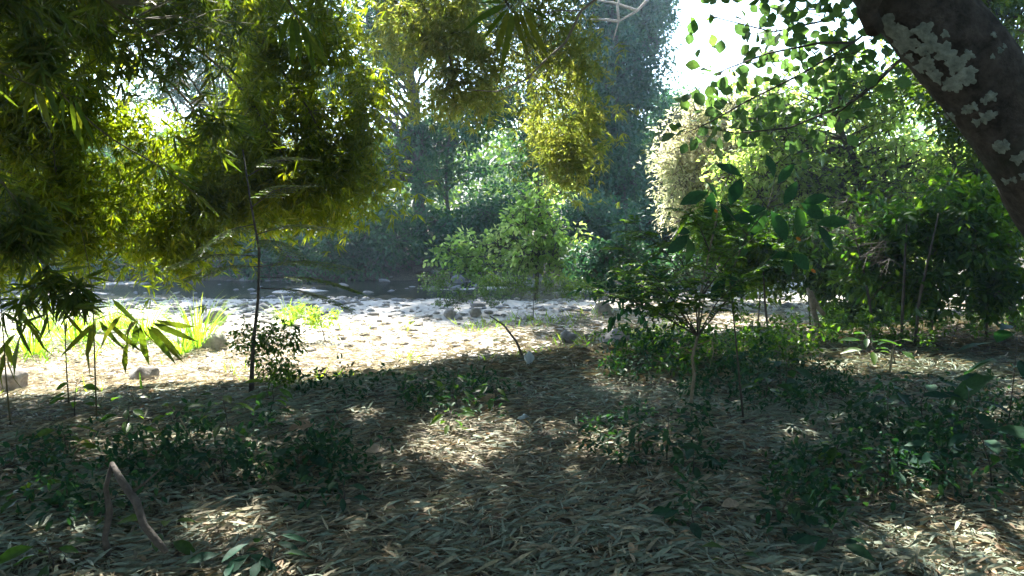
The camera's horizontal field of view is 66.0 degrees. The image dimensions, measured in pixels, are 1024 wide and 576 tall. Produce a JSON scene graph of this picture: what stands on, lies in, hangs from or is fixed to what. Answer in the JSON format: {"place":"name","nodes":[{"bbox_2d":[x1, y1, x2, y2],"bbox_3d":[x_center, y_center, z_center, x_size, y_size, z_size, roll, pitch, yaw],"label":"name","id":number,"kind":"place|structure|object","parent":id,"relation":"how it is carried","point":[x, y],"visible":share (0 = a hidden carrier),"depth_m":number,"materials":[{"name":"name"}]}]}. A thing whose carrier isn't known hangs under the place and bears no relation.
{"place":"outdoors","nodes":[
{"label":"outdoors","id":0,"kind":"place"},
{"bbox_2d":[278,0,331,71],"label":"bamboo spray","id":1,"kind":"object","parent":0,"point":[295,37],"visible":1,"depth_m":3.51,"materials":[{"name":"green plant"}]},
{"bbox_2d":[0,280,712,300],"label":"river water","id":2,"kind":"structure","parent":0,"point":[213,289],"depth_m":22.93,"materials":[{"name":"black liquid"}]},
{"bbox_2d":[461,0,555,75],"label":"bamboo spray","id":3,"kind":"object","parent":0,"point":[508,23],"visible":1,"depth_m":3.11,"materials":[{"name":"green plant"}]},
{"bbox_2d":[0,138,1023,575],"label":"ground","id":4,"kind":"structure","parent":0,"point":[398,320],"depth_m":6.64,"materials":[{"name":"soil"}]},
{"bbox_2d":[0,367,27,392],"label":"boulder","id":5,"kind":"object","parent":4,"relation":"on","point":[21,376],"visible":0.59,"depth_m":8.85,"materials":[{"name":"stone"}]},
{"bbox_2d":[0,295,53,424],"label":"young bamboo","id":6,"kind":"object","parent":4,"relation":"on","point":[22,316],"visible":0.81,"depth_m":5.91,"materials":[{"name":"green plant"}]},
{"bbox_2d":[0,479,65,513],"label":"seedling","id":7,"kind":"object","parent":4,"relation":"on","point":[6,505],"visible":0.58,"depth_m":4.21,"materials":[{"name":"green plant"}]},
{"bbox_2d":[0,311,73,356],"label":"grass tuft","id":8,"kind":"object","parent":4,"relation":"on","point":[35,348],"visible":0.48,"depth_m":11.28,"materials":[{"name":"plant"}]},
{"bbox_2d":[0,267,87,402],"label":"young bamboo","id":9,"kind":"object","parent":4,"relation":"on","point":[12,359],"visible":0.66,"depth_m":6.58,"materials":[{"name":"green plant"}]},
{"bbox_2d":[0,537,92,575],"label":"seedling","id":10,"kind":"object","parent":4,"relation":"on","point":[14,552],"visible":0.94,"depth_m":3.44,"materials":[{"name":"green plant"}]},
{"bbox_2d":[34,423,100,464],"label":"seedling","id":11,"kind":"object","parent":4,"relation":"on","point":[43,432],"visible":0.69,"depth_m":5.08,"materials":[{"name":"green plant"}]},
{"bbox_2d":[49,375,100,415],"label":"seedling","id":12,"kind":"object","parent":4,"relation":"on","point":[91,386],"visible":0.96,"depth_m":6.15,"materials":[{"name":"green plant"}]},
{"bbox_2d":[29,296,125,342],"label":"grass tuft","id":13,"kind":"object","parent":4,"relation":"on","point":[76,332],"visible":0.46,"depth_m":12.48,"materials":[{"name":"plant"}]},
{"bbox_2d":[87,292,161,328],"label":"grass tuft","id":14,"kind":"object","parent":4,"relation":"on","point":[117,325],"visible":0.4,"depth_m":13.78,"materials":[{"name":"plant"}]},
{"bbox_2d":[55,225,197,423],"bbox_3d":[-2.933,0.279,6.072,1.144,1.543,0.387,0,5,0],"label":"young bamboo","id":15,"kind":"object","parent":4,"relation":"on","point":[163,343],"visible":0.84,"depth_m":5.96,"materials":[{"name":"green plant"}]},
{"bbox_2d":[99,395,158,433],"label":"seedling","id":16,"kind":"object","parent":4,"relation":"on","point":[126,427],"visible":0.92,"depth_m":5.50,"materials":[{"name":"green plant"}]},
{"bbox_2d":[101,462,168,565],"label":"forked dead branch","id":17,"kind":"object","parent":4,"relation":"on","point":[145,527],"visible":0.94,"depth_m":3.53,"materials":[{"name":"brown wood"}]},
{"bbox_2d":[89,296,194,341],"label":"grass tuft","id":18,"kind":"object","parent":4,"relation":"on","point":[127,323],"visible":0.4,"depth_m":12.41,"materials":[{"name":"plant"}]},
{"bbox_2d":[129,365,159,381],"bbox_3d":[-4.453,1.061,9.533,0.352,0.262,0.263,-2,6,-21],"label":"boulder","id":19,"kind":"object","parent":4,"relation":"on","point":[143,372],"visible":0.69,"depth_m":9.47,"materials":[{"name":"stone"}]},
{"bbox_2d":[88,228,217,280],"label":"bank shrub","id":20,"kind":"object","parent":4,"relation":"on","point":[117,262],"visible":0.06,"depth_m":26.59,"materials":[{"name":"green plant"}]},
{"bbox_2d":[117,514,196,554],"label":"seedling","id":21,"kind":"object","parent":4,"relation":"on","point":[184,546],"visible":0.84,"depth_m":3.71,"materials":[{"name":"green plant"}]},
{"bbox_2d":[0,0,349,343],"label":"bamboo clump","id":22,"kind":"object","parent":4,"relation":"on","point":[30,50],"visible":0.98,"depth_m":5.29,"materials":[{"name":"green plant"}]},
{"bbox_2d":[0,72,98,153],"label":"bamboo spray","id":23,"kind":"object","parent":22,"relation":"on","point":[78,118],"visible":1,"depth_m":4.24,"materials":[{"name":"green plant"}]},
{"bbox_2d":[63,96,220,218],"bbox_3d":[-2.330,-0.815,4.921,0.920,0.771,0.213,-1,5,-6],"label":"bamboo spray","id":24,"kind":"object","parent":22,"relation":"on","point":[171,173],"visible":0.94,"depth_m":4.96,"materials":[{"name":"green plant"}]},
{"bbox_2d":[147,328,222,354],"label":"grass tuft","id":25,"kind":"object","parent":4,"relation":"on","point":[184,350],"visible":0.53,"depth_m":11.11,"materials":[{"name":"plant"}]},
{"bbox_2d":[134,290,254,348],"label":"grass tuft","id":26,"kind":"object","parent":4,"relation":"on","point":[199,328],"visible":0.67,"depth_m":11.84,"materials":[{"name":"plant"}]},
{"bbox_2d":[202,332,227,350],"bbox_3d":[-4.440,0.837,11.775,0.376,0.333,0.280,0,5,3],"label":"boulder","id":27,"kind":"object","parent":4,"relation":"on","point":[217,341],"visible":0.81,"depth_m":11.69,"materials":[{"name":"stone"}]},
{"bbox_2d":[0,0,438,330],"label":"bamboo clump","id":28,"kind":"object","parent":4,"relation":"on","point":[172,232],"visible":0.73,"depth_m":7.88,"materials":[{"name":"green plant"}]},
{"bbox_2d":[90,0,351,231],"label":"river tree","id":29,"kind":"object","parent":4,"relation":"on","point":[180,99],"visible":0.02,"depth_m":29.65,"materials":[{"name":"green plant"}]},
{"bbox_2d":[189,443,257,479],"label":"seedling","id":30,"kind":"object","parent":4,"relation":"on","point":[198,455],"visible":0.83,"depth_m":4.64,"materials":[{"name":"green plant"}]},
{"bbox_2d":[200,393,253,437],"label":"seedling","id":31,"kind":"object","parent":4,"relation":"on","point":[227,398],"visible":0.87,"depth_m":5.38,"materials":[{"name":"green plant"}]},
{"bbox_2d":[186,547,276,575],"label":"seedling","id":32,"kind":"object","parent":4,"relation":"on","point":[267,563],"visible":0.68,"depth_m":3.48,"materials":[{"name":"green plant"}]},
{"bbox_2d":[204,225,313,280],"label":"bank shrub","id":33,"kind":"object","parent":4,"relation":"on","point":[263,256],"visible":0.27,"depth_m":26.63,"materials":[{"name":"green plant"}]},
{"bbox_2d":[156,149,367,391],"bbox_3d":[-2.124,-0.104,6.898,1.819,2.212,1.161,0,5,0],"label":"feathery sapling","id":34,"kind":"object","parent":4,"relation":"on","point":[224,268],"visible":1,"depth_m":6.87,"materials":[{"name":"green plant"}]},
{"bbox_2d":[223,314,308,390],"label":"twiggy shrub","id":35,"kind":"object","parent":4,"relation":"on","point":[287,373],"visible":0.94,"depth_m":7.10,"materials":[{"name":"green plant"}]},
{"bbox_2d":[221,533,311,575],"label":"seedling","id":36,"kind":"object","parent":4,"relation":"on","point":[238,561],"visible":0.91,"depth_m":3.48,"materials":[{"name":"green plant"}]},
{"bbox_2d":[243,379,294,414],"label":"seedling","id":37,"kind":"object","parent":4,"relation":"on","point":[261,396],"visible":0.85,"depth_m":5.90,"materials":[{"name":"green plant"}]},
{"bbox_2d":[274,438,333,480],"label":"seedling","id":38,"kind":"object","parent":4,"relation":"on","point":[317,461],"visible":0.77,"depth_m":4.73,"materials":[{"name":"green plant"}]},
{"bbox_2d":[279,300,342,340],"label":"twiggy shrub","id":39,"kind":"object","parent":4,"relation":"on","point":[314,319],"visible":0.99,"depth_m":12.44,"materials":[{"name":"green plant"}]},
{"bbox_2d":[260,216,383,282],"bbox_3d":[-6.306,-1.336,26.865,3.547,2.893,3.840,3,6,31],"label":"bank shrub","id":40,"kind":"object","parent":4,"relation":"on","point":[327,243],"visible":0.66,"depth_m":26.27,"materials":[{"name":"green plant"}]},
{"bbox_2d":[1,303,679,391],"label":"sparse bank grass","id":41,"kind":"structure","parent":4,"relation":"on","point":[141,386],"depth_m":11.86,"materials":[{"name":"green plant"}]},
{"bbox_2d":[317,474,371,511],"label":"seedling","id":42,"kind":"object","parent":4,"relation":"on","point":[342,504],"visible":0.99,"depth_m":4.25,"materials":[{"name":"green plant"}]},
{"bbox_2d":[335,191,432,280],"bbox_3d":[-4.392,-1.680,26.851,3.662,3.376,3.210,1,6,14],"label":"bank shrub","id":43,"kind":"object","parent":4,"relation":"on","point":[383,240],"visible":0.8,"depth_m":26.32,"materials":[{"name":"green plant"}]},
{"bbox_2d":[281,0,500,234],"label":"river tree","id":44,"kind":"object","parent":4,"relation":"on","point":[417,145],"visible":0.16,"depth_m":29.13,"materials":[{"name":"green plant"}]},
{"bbox_2d":[403,373,446,403],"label":"seedling","id":45,"kind":"object","parent":4,"relation":"on","point":[437,383],"visible":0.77,"depth_m":6.62,"materials":[{"name":"green plant"}]},
{"bbox_2d":[401,196,496,276],"bbox_3d":[-2.036,-1.620,27.425,3.667,3.172,3.088,-5,8,-45],"label":"bank shrub","id":46,"kind":"object","parent":4,"relation":"on","point":[442,227],"visible":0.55,"depth_m":26.92,"materials":[{"name":"green plant"}]},
{"bbox_2d":[429,407,474,434],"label":"seedling","id":47,"kind":"object","parent":4,"relation":"on","point":[437,418],"visible":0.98,"depth_m":5.69,"materials":[{"name":"green plant"}]},
{"bbox_2d":[430,373,474,406],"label":"seedling","id":48,"kind":"object","parent":4,"relation":"on","point":[460,378],"visible":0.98,"depth_m":6.48,"materials":[{"name":"green plant"}]},
{"bbox_2d":[393,67,529,217],"bbox_3d":[-1.791,-4.858,28.517,5.174,6.782,4.118,0,5,0],"label":"river tree","id":49,"kind":"object","parent":4,"relation":"on","point":[450,147],"visible":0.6,"depth_m":28.40,"materials":[{"name":"green plant"}]},
{"bbox_2d":[417,267,510,312],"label":"twiggy shrub","id":50,"kind":"object","parent":4,"relation":"on","point":[440,283],"visible":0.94,"depth_m":15.78,"materials":[{"name":"green plant"}]},
{"bbox_2d":[1,260,967,313],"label":"wet river gravel","id":51,"kind":"structure","parent":4,"relation":"on","point":[570,308],"depth_m":17.26,"materials":[{"name":"grey gravel"}]},
{"bbox_2d":[469,377,509,410],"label":"seedling","id":52,"kind":"object","parent":4,"relation":"on","point":[491,403],"visible":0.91,"depth_m":6.42,"materials":[{"name":"green plant"}]},
{"bbox_2d":[344,0,646,210],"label":"bamboo clump","id":53,"kind":"object","parent":4,"relation":"on","point":[430,31],"visible":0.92,"depth_m":9.59,"materials":[{"name":"green plant"}]},
{"bbox_2d":[457,180,537,253],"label":"bank shrub","id":54,"kind":"object","parent":4,"relation":"on","point":[490,209],"visible":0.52,"depth_m":27.71,"materials":[{"name":"green plant"}]},
{"bbox_2d":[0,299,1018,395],"bbox_3d":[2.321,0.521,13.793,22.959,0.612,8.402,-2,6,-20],"label":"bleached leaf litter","id":55,"kind":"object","parent":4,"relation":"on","point":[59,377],"visible":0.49,"depth_m":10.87,"materials":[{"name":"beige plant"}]},
{"bbox_2d":[422,172,598,299],"bbox_3d":[-0.020,-1.284,19.911,4.451,3.739,2.310,0,5,0],"label":"young tree","id":56,"kind":"object","parent":4,"relation":"on","point":[552,248],"visible":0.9,"depth_m":19.80,"materials":[{"name":"green plant"}]},
{"bbox_2d":[0,286,1022,382],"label":"river gravel","id":57,"kind":"structure","parent":4,"relation":"on","point":[245,304],"depth_m":15.66,"materials":[{"name":"grey gravel"}]},
{"bbox_2d":[0,324,1023,575],"bbox_3d":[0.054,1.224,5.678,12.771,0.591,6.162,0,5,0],"label":"bamboo leaf litter","id":58,"kind":"object","parent":4,"relation":"on","point":[397,560],"visible":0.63,"depth_m":4.38,"materials":[{"name":"brown plant"}]},
{"bbox_2d":[0,319,1023,543],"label":"undergrowth","id":59,"kind":"object","parent":4,"relation":"on","point":[920,431],"visible":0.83,"depth_m":4.88,"materials":[{"name":"green plant"}]},
{"bbox_2d":[0,327,1023,575],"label":"fallen twigs","id":60,"kind":"object","parent":4,"relation":"on","point":[556,469],"visible":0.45,"depth_m":4.76,"materials":[{"name":"brown wood"}]},
{"bbox_2d":[474,269,587,317],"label":"twiggy shrub","id":61,"kind":"object","parent":4,"relation":"on","point":[524,287],"visible":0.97,"depth_m":14.91,"materials":[{"name":"green plant"}]},
{"bbox_2d":[454,0,611,222],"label":"river tree","id":62,"kind":"object","parent":4,"relation":"on","point":[515,146],"visible":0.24,"depth_m":30.23,"materials":[{"name":"green plant"}]},
{"bbox_2d":[83,81,993,224],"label":"distant wood","id":63,"kind":"object","parent":4,"relation":"on","point":[497,154],"visible":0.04,"depth_m":42.16,"materials":[{"name":"green plant"}]},
{"bbox_2d":[120,309,1023,391],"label":"leaf litter","id":64,"kind":"object","parent":4,"relation":"on","point":[575,349],"visible":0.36,"depth_m":8.96,"materials":[{"name":"brown plant"}]},
{"bbox_2d":[546,186,636,281],"bbox_3d":[2.738,-1.778,26.492,3.430,3.332,3.782,2,6,16],"label":"bank shrub","id":65,"kind":"object","parent":4,"relation":"on","point":[589,215],"visible":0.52,"depth_m":25.68,"materials":[{"name":"green plant"}]},
{"bbox_2d":[551,0,684,217],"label":"river tree","id":66,"kind":"object","parent":4,"relation":"on","point":[638,32],"visible":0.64,"depth_m":30.40,"materials":[{"name":"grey plant"}]},
{"bbox_2d":[588,0,648,39],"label":"dead branch","id":67,"kind":"object","parent":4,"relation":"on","point":[618,19],"visible":0.9,"depth_m":25.25,"materials":[{"name":"grey wood"}]},
{"bbox_2d":[567,256,700,353],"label":"sapling","id":68,"kind":"object","parent":4,"relation":"on","point":[612,320],"visible":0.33,"depth_m":8.78,"materials":[{"name":"green plant"}]},
{"bbox_2d":[560,228,710,291],"bbox_3d":[2.615,-0.394,17.014,3.164,1.817,1.689,0,5,0],"label":"glossy shrub","id":69,"kind":"object","parent":4,"relation":"on","point":[586,265],"visible":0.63,"depth_m":16.78,"materials":[{"name":"green plant"}]},
{"bbox_2d":[614,415,661,454],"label":"seedling","id":70,"kind":"object","parent":4,"relation":"on","point":[631,435],"visible":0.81,"depth_m":5.14,"materials":[{"name":"green plant"}]},
{"bbox_2d":[597,195,690,275],"bbox_3d":[4.496,-1.505,25.302,3.724,2.962,3.081,-3,6,-28],"label":"bank shrub","id":71,"kind":"object","parent":4,"relation":"on","point":[644,223],"visible":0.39,"depth_m":24.69,"materials":[{"name":"green plant"}]},
{"bbox_2d":[643,409,703,465],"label":"seedling","id":72,"kind":"object","parent":4,"relation":"on","point":[679,453],"visible":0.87,"depth_m":4.92,"materials":[{"name":"green plant"}]},
{"bbox_2d":[626,79,729,228],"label":"river tree","id":73,"kind":"object","parent":4,"relation":"on","point":[662,117],"visible":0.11,"depth_m":32.56,"materials":[{"name":"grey plant"}]},
{"bbox_2d":[650,502,719,539],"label":"seedling","id":74,"kind":"object","parent":4,"relation":"on","point":[696,529],"visible":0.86,"depth_m":3.88,"materials":[{"name":"green plant"}]},
{"bbox_2d":[566,193,809,421],"bbox_3d":[1.301,0.157,5.901,1.802,1.772,1.427,0,5,0],"label":"pale stemmed sapling","id":75,"kind":"object","parent":4,"relation":"on","point":[661,295],"visible":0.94,"depth_m":5.78,"materials":[{"name":"green plant"}]},
{"bbox_2d":[671,442,723,477],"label":"seedling","id":76,"kind":"object","parent":4,"relation":"on","point":[689,453],"visible":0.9,"depth_m":4.73,"materials":[{"name":"green plant"}]},
{"bbox_2d":[632,71,834,272],"bbox_3d":[5.322,-2.442,18.891,4.772,5.502,2.380,0,5,0],"label":"dry bush","id":77,"kind":"object","parent":4,"relation":"on","point":[682,175],"visible":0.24,"depth_m":18.60,"materials":[{"name":"beige plant"}]},
{"bbox_2d":[679,201,811,321],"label":"sapling","id":78,"kind":"object","parent":4,"relation":"on","point":[779,280],"visible":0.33,"depth_m":13.64,"materials":[{"name":"green plant"}]},
{"bbox_2d":[666,154,849,423],"bbox_3d":[1.807,0.031,5.891,1.341,2.054,0.286,0,5,-3],"label":"leaved sapling","id":79,"kind":"object","parent":4,"relation":"on","point":[810,206],"visible":0.87,"depth_m":5.86,"materials":[{"name":"green plant"}]},
{"bbox_2d":[525,0,1023,236],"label":"leaning tree","id":80,"kind":"object","parent":4,"relation":"on","point":[962,61],"visible":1,"depth_m":2.59,"materials":[{"name":"brown plant"}]},
{"bbox_2d":[654,0,924,188],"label":"round leaved branch","id":81,"kind":"object","parent":80,"relation":"attached to","point":[791,16],"visible":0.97,"depth_m":6.11,"materials":[{"name":"green plant"}]},
{"bbox_2d":[753,356,813,394],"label":"seedling","id":82,"kind":"object","parent":4,"relation":"on","point":[803,372],"visible":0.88,"depth_m":7.00,"materials":[{"name":"green plant"}]},
{"bbox_2d":[755,488,817,526],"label":"seedling","id":83,"kind":"object","parent":4,"relation":"on","point":[798,509],"visible":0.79,"depth_m":4.01,"materials":[{"name":"green plant"}]},
{"bbox_2d":[586,300,1023,376],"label":"undergrowth plants","id":84,"kind":"object","parent":4,"relation":"on","point":[776,335],"visible":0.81,"depth_m":8.85,"materials":[{"name":"green plant"}]},
{"bbox_2d":[748,198,881,328],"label":"sapling","id":85,"kind":"object","parent":4,"relation":"on","point":[817,282],"visible":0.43,"depth_m":13.23,"materials":[{"name":"green plant"}]},
{"bbox_2d":[806,288,825,340],"bbox_3d":[3.879,0.344,10.051,0.247,0.705,0.172,3,6,31],"label":"forked stump","id":86,"kind":"object","parent":4,"relation":"on","point":[813,303],"visible":0.85,"depth_m":10.01,"materials":[{"name":"grey wood"}]},
{"bbox_2d":[789,524,874,561],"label":"seedling","id":87,"kind":"object","parent":4,"relation":"on","point":[853,546],"visible":0.95,"depth_m":3.59,"materials":[{"name":"green plant"}]},
{"bbox_2d":[696,29,977,266],"bbox_3d":[7.391,-2.489,17.016,6.936,6.071,2.414,0,5,0],"label":"sunlit tree","id":88,"kind":"object","parent":4,"relation":"on","point":[867,161],"visible":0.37,"depth_m":16.63,"materials":[{"name":"green plant"}]},
{"bbox_2d":[815,441,868,473],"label":"seedling","id":89,"kind":"object","parent":4,"relation":"on","point":[832,453],"visible":0.8,"depth_m":4.76,"materials":[{"name":"green plant"}]},
{"bbox_2d":[840,332,897,364],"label":"seedling","id":90,"kind":"object","parent":4,"relation":"on","point":[873,356],"visible":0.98,"depth_m":8.32,"materials":[{"name":"green plant"}]},
{"bbox_2d":[779,172,961,337],"bbox_3d":[4.376,-0.345,9.684,2.071,2.145,1.773,0,5,0],"label":"sapling","id":91,"kind":"object","parent":4,"relation":"on","point":[861,261],"visible":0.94,"depth_m":9.73,"materials":[{"name":"green plant"}]},
{"bbox_2d":[816,289,927,328],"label":"bush","id":92,"kind":"object","parent":4,"relation":"on","point":[850,305],"visible":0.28,"depth_m":13.53,"materials":[{"name":"green plant"}]},
{"bbox_2d":[857,446,916,488],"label":"seedling","id":93,"kind":"object","parent":4,"relation":"on","point":[898,474],"visible":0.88,"depth_m":4.55,"materials":[{"name":"green plant"}]},
{"bbox_2d":[849,383,926,433],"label":"seedling","id":94,"kind":"object","parent":4,"relation":"on","point":[904,398],"visible":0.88,"depth_m":5.58,"materials":[{"name":"green plant"}]},
{"bbox_2d":[900,224,906,343],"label":"bare stem","id":95,"kind":"object","parent":4,"relation":"on","point":[903,295],"visible":0.72,"depth_m":9.41,"materials":[{"name":"grey plant"}]},
{"bbox_2d":[913,213,938,347],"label":"bare stem","id":96,"kind":"object","parent":4,"relation":"on","point":[920,296],"visible":0.81,"depth_m":9.31,"materials":[{"name":"brown plant"}]},
{"bbox_2d":[885,371,967,431],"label":"seedling","id":97,"kind":"object","parent":4,"relation":"on","point":[932,387],"visible":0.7,"depth_m":5.96,"materials":[{"name":"green plant"}]},
{"bbox_2d":[857,175,1012,335],"bbox_3d":[5.219,-0.348,9.837,1.466,2.122,1.990,0,5,0],"label":"sapling","id":98,"kind":"object","parent":4,"relation":"on","point":[967,253],"visible":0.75,"depth_m":9.42,"materials":[{"name":"green plant"}]},
{"bbox_2d":[904,440,979,483],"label":"seedling","id":99,"kind":"object","parent":4,"relation":"on","point":[925,457],"visible":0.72,"depth_m":4.45,"materials":[{"name":"green plant"}]},
{"bbox_2d":[874,0,1023,312],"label":"edge tree","id":100,"kind":"object","parent":4,"relation":"on","point":[1009,13],"visible":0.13,"depth_m":15.03,"materials":[{"name":"green plant"}]},
{"bbox_2d":[922,384,1009,440],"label":"seedling","id":101,"kind":"object","parent":4,"relation":"on","point":[985,420],"visible":0.73,"depth_m":5.23,"materials":[{"name":"green plant"}]},
{"bbox_2d":[912,167,1023,341],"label":"sapling","id":102,"kind":"object","parent":4,"relation":"on","point":[1000,293],"visible":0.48,"depth_m":9.67,"materials":[{"name":"green plant"}]},
{"bbox_2d":[938,420,1023,486],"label":"seedling","id":103,"kind":"object","parent":4,"relation":"on","point":[1012,430],"visible":0.87,"depth_m":4.50,"materials":[{"name":"green plant"}]},
{"bbox_2d":[949,323,1023,423],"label":"seedling","id":104,"kind":"object","parent":4,"relation":"on","point":[976,382],"visible":0.99,"depth_m":5.87,"materials":[{"name":"green plant"}]},
{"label":"roofing bamboo","id":105,"kind":"object","parent":4,"relation":"on","visible":0},
{"bbox_2d":[469,0,595,91],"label":"arching vine","id":106,"kind":"object","parent":105,"relation":"attached to","point":[572,28],"visible":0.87,"depth_m":7.80,"materials":[{"name":"brown plant"}]},
{"bbox_2d":[67,0,1022,137],"label":"sky","id":107,"kind":"structure","parent":0,"point":[733,41],"materials":[{"name":"white"}]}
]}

